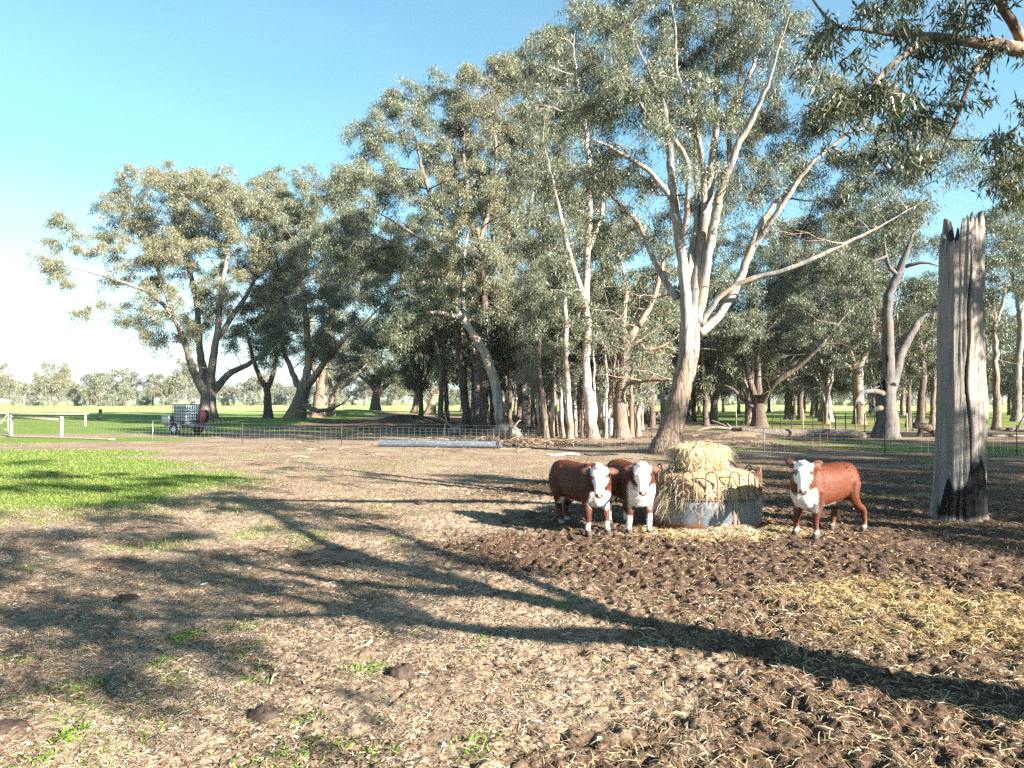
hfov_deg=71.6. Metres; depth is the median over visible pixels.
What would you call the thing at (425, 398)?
tree
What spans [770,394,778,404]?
tree
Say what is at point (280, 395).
tree
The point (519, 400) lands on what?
sapling
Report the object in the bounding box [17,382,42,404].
tree
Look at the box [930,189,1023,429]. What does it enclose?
gum tree
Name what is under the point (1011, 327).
grove tree
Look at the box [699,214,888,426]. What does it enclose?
gum tree
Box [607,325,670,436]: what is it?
sapling
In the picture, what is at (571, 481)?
cow
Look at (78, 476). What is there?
green grass
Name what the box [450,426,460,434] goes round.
log
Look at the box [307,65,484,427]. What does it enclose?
gum tree
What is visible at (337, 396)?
tree
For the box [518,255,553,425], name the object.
sapling
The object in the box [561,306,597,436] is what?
sapling
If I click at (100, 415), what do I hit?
post
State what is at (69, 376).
tree
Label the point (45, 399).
tree
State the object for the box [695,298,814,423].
grove tree
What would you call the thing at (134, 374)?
tree
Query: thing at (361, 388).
tree
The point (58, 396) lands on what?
tree
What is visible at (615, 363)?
sapling
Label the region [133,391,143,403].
tree
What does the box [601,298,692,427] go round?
grove tree
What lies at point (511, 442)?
bark litter
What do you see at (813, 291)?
gum tree
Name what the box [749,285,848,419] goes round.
grove tree
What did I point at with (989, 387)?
grove tree
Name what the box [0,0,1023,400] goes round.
sky
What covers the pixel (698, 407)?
grove tree
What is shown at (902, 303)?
grove tree
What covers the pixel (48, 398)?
tree
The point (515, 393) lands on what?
grove tree
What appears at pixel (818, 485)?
cow
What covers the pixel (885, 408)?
hollow tree
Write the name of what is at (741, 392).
grove tree
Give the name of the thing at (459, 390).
grove tree
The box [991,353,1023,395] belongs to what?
grove tree
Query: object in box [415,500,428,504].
cow dung
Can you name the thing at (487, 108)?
gum tree
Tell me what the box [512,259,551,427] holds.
sapling
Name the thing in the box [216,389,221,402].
tree
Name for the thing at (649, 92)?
gum tree
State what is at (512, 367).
grove tree
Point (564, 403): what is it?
sapling
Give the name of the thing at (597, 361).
sapling
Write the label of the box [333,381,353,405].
tree
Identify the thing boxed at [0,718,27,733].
cow dung
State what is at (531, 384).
sapling
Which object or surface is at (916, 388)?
grove tree
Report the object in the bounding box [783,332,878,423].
grove tree
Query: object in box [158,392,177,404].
tree
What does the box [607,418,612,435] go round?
corrugated drum
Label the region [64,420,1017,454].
fence
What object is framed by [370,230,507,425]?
gum tree
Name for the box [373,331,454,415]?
grove tree
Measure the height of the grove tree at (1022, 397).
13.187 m
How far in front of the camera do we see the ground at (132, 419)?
8.78 m
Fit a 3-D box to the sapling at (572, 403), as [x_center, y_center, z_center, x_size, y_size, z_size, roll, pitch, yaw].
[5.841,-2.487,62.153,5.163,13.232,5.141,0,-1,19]
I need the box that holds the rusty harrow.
[209,419,234,424]
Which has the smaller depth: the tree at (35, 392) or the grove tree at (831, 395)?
the grove tree at (831, 395)
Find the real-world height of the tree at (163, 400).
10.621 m
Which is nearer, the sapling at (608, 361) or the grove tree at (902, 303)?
the sapling at (608, 361)
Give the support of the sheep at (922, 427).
on the ground at (132, 419)
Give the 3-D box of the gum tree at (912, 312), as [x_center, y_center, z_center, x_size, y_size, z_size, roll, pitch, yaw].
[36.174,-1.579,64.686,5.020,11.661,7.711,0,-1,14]
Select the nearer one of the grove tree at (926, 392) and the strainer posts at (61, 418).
the strainer posts at (61, 418)
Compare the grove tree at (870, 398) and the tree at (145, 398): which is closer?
the grove tree at (870, 398)
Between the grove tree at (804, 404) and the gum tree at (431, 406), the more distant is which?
the grove tree at (804, 404)
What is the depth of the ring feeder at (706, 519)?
12.53 m
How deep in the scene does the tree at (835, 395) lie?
395.41 m
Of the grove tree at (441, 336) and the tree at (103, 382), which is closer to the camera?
the grove tree at (441, 336)
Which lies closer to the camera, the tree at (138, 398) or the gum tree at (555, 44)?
the gum tree at (555, 44)
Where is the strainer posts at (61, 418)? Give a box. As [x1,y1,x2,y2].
[9,416,63,436]
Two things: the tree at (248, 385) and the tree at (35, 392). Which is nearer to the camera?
the tree at (248, 385)
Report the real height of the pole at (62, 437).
0.112 m
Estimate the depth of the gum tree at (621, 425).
45.04 m
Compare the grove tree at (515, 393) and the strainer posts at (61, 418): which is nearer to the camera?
the strainer posts at (61, 418)
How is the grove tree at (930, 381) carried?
on the ground at (132, 419)
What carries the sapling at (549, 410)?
on the ground at (132, 419)
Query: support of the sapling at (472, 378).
on the ground at (132, 419)
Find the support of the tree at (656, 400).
on the ground at (132, 419)
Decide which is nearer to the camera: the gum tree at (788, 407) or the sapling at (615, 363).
the sapling at (615, 363)
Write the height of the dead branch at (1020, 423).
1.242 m
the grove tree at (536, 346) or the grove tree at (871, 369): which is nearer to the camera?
the grove tree at (536, 346)
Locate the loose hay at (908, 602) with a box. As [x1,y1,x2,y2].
[6,468,1023,767]
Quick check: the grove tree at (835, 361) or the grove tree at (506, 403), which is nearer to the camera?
the grove tree at (835, 361)
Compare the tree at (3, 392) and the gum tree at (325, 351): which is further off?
the tree at (3, 392)
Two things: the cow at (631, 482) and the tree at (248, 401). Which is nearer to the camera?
the cow at (631, 482)
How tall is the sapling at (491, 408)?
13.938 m
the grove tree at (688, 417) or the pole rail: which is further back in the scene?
the grove tree at (688, 417)
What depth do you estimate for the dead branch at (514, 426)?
40.95 m
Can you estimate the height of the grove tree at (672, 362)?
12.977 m
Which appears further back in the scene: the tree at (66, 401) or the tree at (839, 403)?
the tree at (66, 401)
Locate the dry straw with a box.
[0,453,1023,767]
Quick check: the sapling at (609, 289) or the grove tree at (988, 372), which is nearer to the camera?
the sapling at (609, 289)
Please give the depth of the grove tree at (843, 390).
92.78 m
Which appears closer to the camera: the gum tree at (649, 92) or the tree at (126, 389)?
the gum tree at (649, 92)
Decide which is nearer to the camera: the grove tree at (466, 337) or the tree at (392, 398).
the grove tree at (466, 337)
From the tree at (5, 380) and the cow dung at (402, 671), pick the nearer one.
the cow dung at (402, 671)
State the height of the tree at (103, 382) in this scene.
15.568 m
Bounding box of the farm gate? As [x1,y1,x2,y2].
[0,413,8,433]
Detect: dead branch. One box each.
[433,411,455,432]
[512,420,520,429]
[1015,416,1023,430]
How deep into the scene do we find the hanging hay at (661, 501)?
12.75 m
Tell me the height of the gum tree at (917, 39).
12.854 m
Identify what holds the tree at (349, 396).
on the ground at (132, 419)
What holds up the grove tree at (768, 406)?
on the ground at (132, 419)
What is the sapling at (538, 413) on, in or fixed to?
on the ground at (132, 419)
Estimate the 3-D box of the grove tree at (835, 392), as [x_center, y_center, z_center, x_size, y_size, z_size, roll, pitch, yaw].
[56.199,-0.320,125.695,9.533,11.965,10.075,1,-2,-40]
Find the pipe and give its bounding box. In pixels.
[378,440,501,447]
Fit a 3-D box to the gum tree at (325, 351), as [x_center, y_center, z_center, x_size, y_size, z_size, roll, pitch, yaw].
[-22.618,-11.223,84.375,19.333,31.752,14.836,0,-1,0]
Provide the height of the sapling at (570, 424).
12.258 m
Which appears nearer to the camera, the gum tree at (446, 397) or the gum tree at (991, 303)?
the gum tree at (991, 303)
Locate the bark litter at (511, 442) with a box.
[210,426,863,461]
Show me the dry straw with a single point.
(114, 725)
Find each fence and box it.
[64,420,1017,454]
[735,408,912,431]
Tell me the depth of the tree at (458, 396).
345.04 m
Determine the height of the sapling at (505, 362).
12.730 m
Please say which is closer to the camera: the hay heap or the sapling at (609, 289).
the hay heap
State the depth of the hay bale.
12.94 m
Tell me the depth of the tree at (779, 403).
403.82 m
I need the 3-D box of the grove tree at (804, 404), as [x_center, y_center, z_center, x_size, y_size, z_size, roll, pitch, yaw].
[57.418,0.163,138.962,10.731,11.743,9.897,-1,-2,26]
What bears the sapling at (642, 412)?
on the ground at (132, 419)
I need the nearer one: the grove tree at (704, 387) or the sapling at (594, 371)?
the sapling at (594, 371)
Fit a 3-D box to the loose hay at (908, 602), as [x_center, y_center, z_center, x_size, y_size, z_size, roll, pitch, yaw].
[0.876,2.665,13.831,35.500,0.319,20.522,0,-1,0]
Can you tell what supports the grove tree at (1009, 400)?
on the ground at (132, 419)
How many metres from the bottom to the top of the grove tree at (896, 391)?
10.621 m
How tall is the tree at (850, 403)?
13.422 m
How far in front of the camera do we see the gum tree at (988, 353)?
61.16 m
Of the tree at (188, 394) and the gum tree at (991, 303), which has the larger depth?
the tree at (188, 394)
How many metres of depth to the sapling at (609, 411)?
50.91 m
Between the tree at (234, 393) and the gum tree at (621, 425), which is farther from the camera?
the tree at (234, 393)
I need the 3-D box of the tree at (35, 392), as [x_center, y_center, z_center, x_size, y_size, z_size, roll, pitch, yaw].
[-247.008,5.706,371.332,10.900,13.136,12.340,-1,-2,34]
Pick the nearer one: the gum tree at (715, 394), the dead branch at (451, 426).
the dead branch at (451, 426)
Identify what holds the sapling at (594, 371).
on the ground at (132, 419)
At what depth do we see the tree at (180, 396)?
386.35 m
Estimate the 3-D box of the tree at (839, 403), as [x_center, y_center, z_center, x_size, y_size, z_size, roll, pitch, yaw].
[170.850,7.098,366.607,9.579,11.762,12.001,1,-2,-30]
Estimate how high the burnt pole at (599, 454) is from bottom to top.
0.140 m
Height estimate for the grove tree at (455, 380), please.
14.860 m
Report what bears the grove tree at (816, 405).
on the ground at (132, 419)
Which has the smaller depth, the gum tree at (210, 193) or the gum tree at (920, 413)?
the gum tree at (920, 413)
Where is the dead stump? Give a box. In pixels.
[928,211,989,522]
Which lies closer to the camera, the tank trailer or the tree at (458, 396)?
the tank trailer
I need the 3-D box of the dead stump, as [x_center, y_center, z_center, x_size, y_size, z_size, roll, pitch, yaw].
[8.738,-0.307,13.925,1.105,6.138,0.958,0,-1,0]
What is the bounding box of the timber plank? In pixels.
[546,453,578,455]
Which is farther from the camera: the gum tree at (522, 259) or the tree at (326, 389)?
the tree at (326, 389)
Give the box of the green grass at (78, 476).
[0,441,1023,550]
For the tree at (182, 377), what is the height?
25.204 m
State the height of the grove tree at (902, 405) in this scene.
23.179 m
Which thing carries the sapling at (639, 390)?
on the ground at (132, 419)
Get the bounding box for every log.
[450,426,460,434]
[489,423,521,438]
[696,420,866,437]
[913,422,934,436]
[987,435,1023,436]
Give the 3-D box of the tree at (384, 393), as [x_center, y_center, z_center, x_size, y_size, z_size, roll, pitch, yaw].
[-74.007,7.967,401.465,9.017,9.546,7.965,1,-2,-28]
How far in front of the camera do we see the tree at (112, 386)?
342.32 m
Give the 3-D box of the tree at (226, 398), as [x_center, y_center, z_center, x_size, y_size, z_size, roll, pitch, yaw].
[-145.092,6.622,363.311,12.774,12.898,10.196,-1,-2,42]
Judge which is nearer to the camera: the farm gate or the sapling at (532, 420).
the farm gate
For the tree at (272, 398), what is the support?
on the ground at (132, 419)
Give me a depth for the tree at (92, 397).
341.46 m
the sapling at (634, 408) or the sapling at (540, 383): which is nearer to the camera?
the sapling at (540, 383)
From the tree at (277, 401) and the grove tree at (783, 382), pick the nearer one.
the grove tree at (783, 382)
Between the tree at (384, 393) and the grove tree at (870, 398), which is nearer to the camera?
the grove tree at (870, 398)
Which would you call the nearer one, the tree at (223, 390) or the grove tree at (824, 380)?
the grove tree at (824, 380)
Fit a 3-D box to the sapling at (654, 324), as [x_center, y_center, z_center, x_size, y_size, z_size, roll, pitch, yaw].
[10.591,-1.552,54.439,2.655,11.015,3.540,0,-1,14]
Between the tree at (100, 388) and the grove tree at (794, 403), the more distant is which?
the tree at (100, 388)
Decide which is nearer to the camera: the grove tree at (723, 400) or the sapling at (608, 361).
the sapling at (608, 361)
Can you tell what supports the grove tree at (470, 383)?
on the ground at (132, 419)
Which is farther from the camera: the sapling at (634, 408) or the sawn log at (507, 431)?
the sapling at (634, 408)
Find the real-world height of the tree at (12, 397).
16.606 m
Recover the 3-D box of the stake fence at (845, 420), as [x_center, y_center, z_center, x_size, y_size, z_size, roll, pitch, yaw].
[24.978,2.896,55.795,14.765,1.946,1.086,-1,-2,32]
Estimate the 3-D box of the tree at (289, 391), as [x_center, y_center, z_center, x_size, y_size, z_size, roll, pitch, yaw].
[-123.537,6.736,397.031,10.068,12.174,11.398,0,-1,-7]
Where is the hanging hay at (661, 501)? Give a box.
[653,485,765,522]
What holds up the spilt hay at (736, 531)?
on the ground at (132, 419)
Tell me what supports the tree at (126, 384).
on the ground at (132, 419)
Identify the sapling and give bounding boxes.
[448,252,491,424]
[467,277,505,426]
[488,290,528,422]
[499,277,537,428]
[507,306,544,436]
[511,296,568,437]
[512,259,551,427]
[516,303,553,433]
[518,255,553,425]
[525,295,548,416]
[525,304,579,436]
[526,248,599,438]
[526,299,575,435]
[527,315,551,429]
[536,300,578,437]
[537,344,548,423]
[541,324,582,437]
[542,300,582,429]
[546,339,563,433]
[560,267,600,429]
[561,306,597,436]
[561,309,601,436]
[565,288,573,423]
[568,295,605,421]
[569,286,595,433]
[569,298,614,433]
[571,246,635,436]
[590,279,615,429]
[590,308,648,436]
[593,303,635,438]
[594,277,630,417]
[598,312,639,417]
[600,327,658,409]
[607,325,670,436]
[609,297,668,428]
[609,317,656,422]
[627,323,671,435]
[633,318,674,429]
[640,308,663,335]
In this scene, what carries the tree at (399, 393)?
on the ground at (132, 419)
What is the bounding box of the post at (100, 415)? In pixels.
[98,409,101,420]
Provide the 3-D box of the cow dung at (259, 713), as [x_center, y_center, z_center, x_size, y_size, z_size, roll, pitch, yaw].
[-1.812,2.388,5.168,0.236,0.100,0.193,0,-1,0]
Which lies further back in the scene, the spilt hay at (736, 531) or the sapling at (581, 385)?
the sapling at (581, 385)
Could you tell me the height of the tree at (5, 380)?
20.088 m
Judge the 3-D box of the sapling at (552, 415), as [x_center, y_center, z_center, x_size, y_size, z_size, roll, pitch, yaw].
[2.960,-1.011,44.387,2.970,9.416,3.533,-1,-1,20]
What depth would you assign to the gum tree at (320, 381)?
99.63 m
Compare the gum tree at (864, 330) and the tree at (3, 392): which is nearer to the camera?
the gum tree at (864, 330)
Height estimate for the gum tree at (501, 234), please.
38.195 m
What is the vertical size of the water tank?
1.338 m
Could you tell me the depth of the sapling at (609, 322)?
44.30 m
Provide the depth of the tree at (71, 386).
441.22 m
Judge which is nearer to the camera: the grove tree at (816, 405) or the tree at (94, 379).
the grove tree at (816, 405)
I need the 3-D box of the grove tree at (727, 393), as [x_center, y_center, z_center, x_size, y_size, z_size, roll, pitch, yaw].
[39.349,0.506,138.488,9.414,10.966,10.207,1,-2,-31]
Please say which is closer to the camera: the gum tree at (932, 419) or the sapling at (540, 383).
the sapling at (540, 383)
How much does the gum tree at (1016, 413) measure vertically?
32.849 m
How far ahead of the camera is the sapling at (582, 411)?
46.23 m
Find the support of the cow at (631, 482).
on the ground at (132, 419)
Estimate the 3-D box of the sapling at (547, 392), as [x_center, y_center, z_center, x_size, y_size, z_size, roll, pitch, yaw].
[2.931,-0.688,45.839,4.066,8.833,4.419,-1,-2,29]
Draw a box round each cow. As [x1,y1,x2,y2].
[548,459,618,535]
[606,458,661,534]
[785,459,866,539]
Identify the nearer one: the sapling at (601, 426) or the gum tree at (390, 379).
the sapling at (601, 426)
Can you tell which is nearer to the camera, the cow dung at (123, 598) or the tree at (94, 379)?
the cow dung at (123, 598)
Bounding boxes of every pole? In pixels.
[6,436,114,439]
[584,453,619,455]
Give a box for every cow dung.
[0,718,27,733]
[113,593,140,602]
[247,704,279,722]
[388,662,413,680]
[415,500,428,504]
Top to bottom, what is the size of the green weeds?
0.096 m
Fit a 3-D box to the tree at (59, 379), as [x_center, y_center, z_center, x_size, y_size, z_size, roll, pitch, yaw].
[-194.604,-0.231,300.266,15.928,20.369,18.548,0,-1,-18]
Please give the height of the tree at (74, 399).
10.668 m
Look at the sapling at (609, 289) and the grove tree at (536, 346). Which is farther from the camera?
the grove tree at (536, 346)
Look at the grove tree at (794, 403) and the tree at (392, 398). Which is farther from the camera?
the tree at (392, 398)
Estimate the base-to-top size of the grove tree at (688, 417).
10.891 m
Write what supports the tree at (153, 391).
on the ground at (132, 419)
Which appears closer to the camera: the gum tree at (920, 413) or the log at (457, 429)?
the log at (457, 429)
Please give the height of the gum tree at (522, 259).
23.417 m
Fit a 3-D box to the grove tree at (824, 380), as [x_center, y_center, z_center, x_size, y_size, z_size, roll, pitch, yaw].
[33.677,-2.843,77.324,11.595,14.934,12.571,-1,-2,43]
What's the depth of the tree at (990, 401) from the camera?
424.57 m
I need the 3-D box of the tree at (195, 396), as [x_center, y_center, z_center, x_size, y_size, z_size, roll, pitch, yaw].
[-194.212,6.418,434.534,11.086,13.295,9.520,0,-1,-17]
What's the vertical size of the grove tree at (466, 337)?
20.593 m
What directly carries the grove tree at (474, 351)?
on the ground at (132, 419)
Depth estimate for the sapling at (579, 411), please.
56.45 m
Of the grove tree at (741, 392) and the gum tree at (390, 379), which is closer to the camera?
the grove tree at (741, 392)
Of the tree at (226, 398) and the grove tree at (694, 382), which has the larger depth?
the tree at (226, 398)
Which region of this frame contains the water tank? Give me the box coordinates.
[172,404,200,423]
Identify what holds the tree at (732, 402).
on the ground at (132, 419)
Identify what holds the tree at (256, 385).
on the ground at (132, 419)
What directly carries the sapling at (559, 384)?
on the ground at (132, 419)
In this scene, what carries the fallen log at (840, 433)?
on the ground at (132, 419)
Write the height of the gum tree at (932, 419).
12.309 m
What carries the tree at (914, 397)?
on the ground at (132, 419)
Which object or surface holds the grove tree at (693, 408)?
on the ground at (132, 419)
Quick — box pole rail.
[0,413,88,425]
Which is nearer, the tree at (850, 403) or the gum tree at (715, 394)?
the gum tree at (715, 394)
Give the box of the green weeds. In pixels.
[0,529,582,767]
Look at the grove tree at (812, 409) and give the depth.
109.08 m
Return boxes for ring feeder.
[652,463,762,532]
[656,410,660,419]
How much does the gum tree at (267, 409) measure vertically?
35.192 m
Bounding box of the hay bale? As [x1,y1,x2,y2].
[664,440,736,473]
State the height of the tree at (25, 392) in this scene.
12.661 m
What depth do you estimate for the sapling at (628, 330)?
46.70 m
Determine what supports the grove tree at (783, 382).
on the ground at (132, 419)
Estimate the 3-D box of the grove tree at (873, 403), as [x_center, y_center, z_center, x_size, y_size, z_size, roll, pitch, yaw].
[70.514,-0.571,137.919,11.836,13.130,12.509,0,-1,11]
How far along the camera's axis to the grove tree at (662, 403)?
94.99 m
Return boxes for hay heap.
[653,465,765,528]
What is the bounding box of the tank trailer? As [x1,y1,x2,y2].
[162,410,214,434]
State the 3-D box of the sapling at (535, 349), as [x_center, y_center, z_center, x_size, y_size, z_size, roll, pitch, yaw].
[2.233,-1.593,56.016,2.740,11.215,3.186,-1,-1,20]
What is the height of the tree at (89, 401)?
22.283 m
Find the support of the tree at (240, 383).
on the ground at (132, 419)
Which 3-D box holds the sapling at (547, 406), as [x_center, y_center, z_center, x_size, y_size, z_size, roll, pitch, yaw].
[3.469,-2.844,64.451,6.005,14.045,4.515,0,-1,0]
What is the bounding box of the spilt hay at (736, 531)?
[613,522,824,539]
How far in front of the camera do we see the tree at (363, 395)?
396.95 m
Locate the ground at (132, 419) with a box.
[0,401,1023,767]
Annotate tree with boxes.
[0,360,21,396]
[0,386,12,405]
[4,380,22,404]
[12,382,34,405]
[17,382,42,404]
[21,158,323,419]
[25,360,73,406]
[27,386,45,404]
[38,392,57,404]
[40,382,57,405]
[52,392,64,404]
[56,383,74,404]
[57,373,79,404]
[63,387,86,405]
[64,388,81,403]
[72,382,85,397]
[76,372,120,405]
[80,375,109,404]
[81,387,102,405]
[83,374,113,404]
[102,380,116,404]
[107,381,128,405]
[109,366,144,404]
[113,386,134,405]
[114,381,137,401]
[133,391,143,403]
[134,372,173,405]
[139,378,169,405]
[155,389,174,405]
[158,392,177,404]
[163,357,200,403]
[166,380,180,404]
[172,383,187,403]
[184,389,196,403]
[188,392,199,403]
[216,380,229,404]
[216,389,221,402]
[217,385,236,405]
[226,386,245,405]
[228,164,306,417]
[235,392,251,404]
[236,381,253,404]
[240,375,260,405]
[245,372,277,405]
[253,161,389,418]
[256,386,278,404]
[270,382,284,404]
[272,386,289,404]
[282,385,296,404]
[293,163,392,417]
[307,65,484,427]
[309,380,334,398]
[311,373,343,405]
[316,331,381,416]
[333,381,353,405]
[335,314,416,410]
[345,390,359,404]
[352,380,372,404]
[357,240,472,421]
[359,372,388,403]
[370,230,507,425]
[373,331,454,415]
[379,276,493,419]
[380,386,402,405]
[380,391,386,404]
[387,345,452,413]
[388,384,408,405]
[400,331,470,413]
[412,391,429,404]
[416,46,535,428]
[423,238,494,421]
[423,343,510,390]
[430,269,520,426]
[448,388,457,405]
[450,353,471,411]
[455,367,471,391]
[457,391,470,404]
[462,332,511,397]
[463,25,574,426]
[479,300,533,391]
[489,200,593,424]
[490,0,638,438]
[493,356,528,414]
[499,289,601,426]
[502,377,528,414]
[550,0,1001,453]
[568,216,713,438]
[595,318,678,422]
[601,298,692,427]
[632,273,690,417]
[654,390,659,405]
[655,307,779,425]
[657,329,737,421]
[661,349,720,419]
[674,226,743,423]
[676,325,764,411]
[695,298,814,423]
[696,365,701,414]
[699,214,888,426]
[719,352,765,395]
[719,383,767,413]
[719,385,735,411]
[719,387,734,401]
[722,322,788,388]
[725,392,736,404]
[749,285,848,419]
[760,270,813,419]
[761,368,787,412]
[763,385,796,414]
[765,208,887,421]
[768,293,881,421]
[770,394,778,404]
[774,398,784,404]
[775,354,844,417]
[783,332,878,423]
[783,367,815,415]
[788,0,1023,215]
[803,395,810,412]
[806,368,863,416]
[812,194,924,424]
[831,341,881,398]
[832,392,845,404]
[832,392,851,405]
[833,384,851,398]
[839,391,852,405]
[840,274,937,365]
[848,201,940,438]
[850,356,913,417]
[851,368,880,412]
[864,356,879,408]
[868,362,916,401]
[876,296,935,414]
[879,268,937,422]
[879,306,937,424]
[894,301,937,426]
[897,388,917,405]
[904,338,936,416]
[904,368,931,412]
[906,380,930,394]
[914,317,1022,365]
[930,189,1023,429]
[979,145,1023,421]
[985,313,1023,417]
[987,322,1022,414]
[987,350,1006,397]
[987,378,991,394]
[988,393,992,404]
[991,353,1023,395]
[999,359,1023,412]
[1000,350,1023,398]
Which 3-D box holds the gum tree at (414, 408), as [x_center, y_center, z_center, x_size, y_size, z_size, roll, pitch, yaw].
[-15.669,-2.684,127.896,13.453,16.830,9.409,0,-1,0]
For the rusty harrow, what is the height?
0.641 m
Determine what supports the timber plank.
on the ground at (132, 419)
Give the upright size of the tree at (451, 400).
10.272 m
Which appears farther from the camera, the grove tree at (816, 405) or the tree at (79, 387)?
the tree at (79, 387)
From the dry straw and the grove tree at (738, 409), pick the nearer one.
the dry straw
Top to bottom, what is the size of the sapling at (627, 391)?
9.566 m
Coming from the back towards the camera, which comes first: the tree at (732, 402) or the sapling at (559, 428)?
the tree at (732, 402)
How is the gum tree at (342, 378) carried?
on the ground at (132, 419)
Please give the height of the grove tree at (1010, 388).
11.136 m
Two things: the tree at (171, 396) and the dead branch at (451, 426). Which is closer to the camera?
the dead branch at (451, 426)
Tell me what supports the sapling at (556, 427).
on the ground at (132, 419)
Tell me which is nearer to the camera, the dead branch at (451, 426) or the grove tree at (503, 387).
the dead branch at (451, 426)
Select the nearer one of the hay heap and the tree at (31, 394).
the hay heap

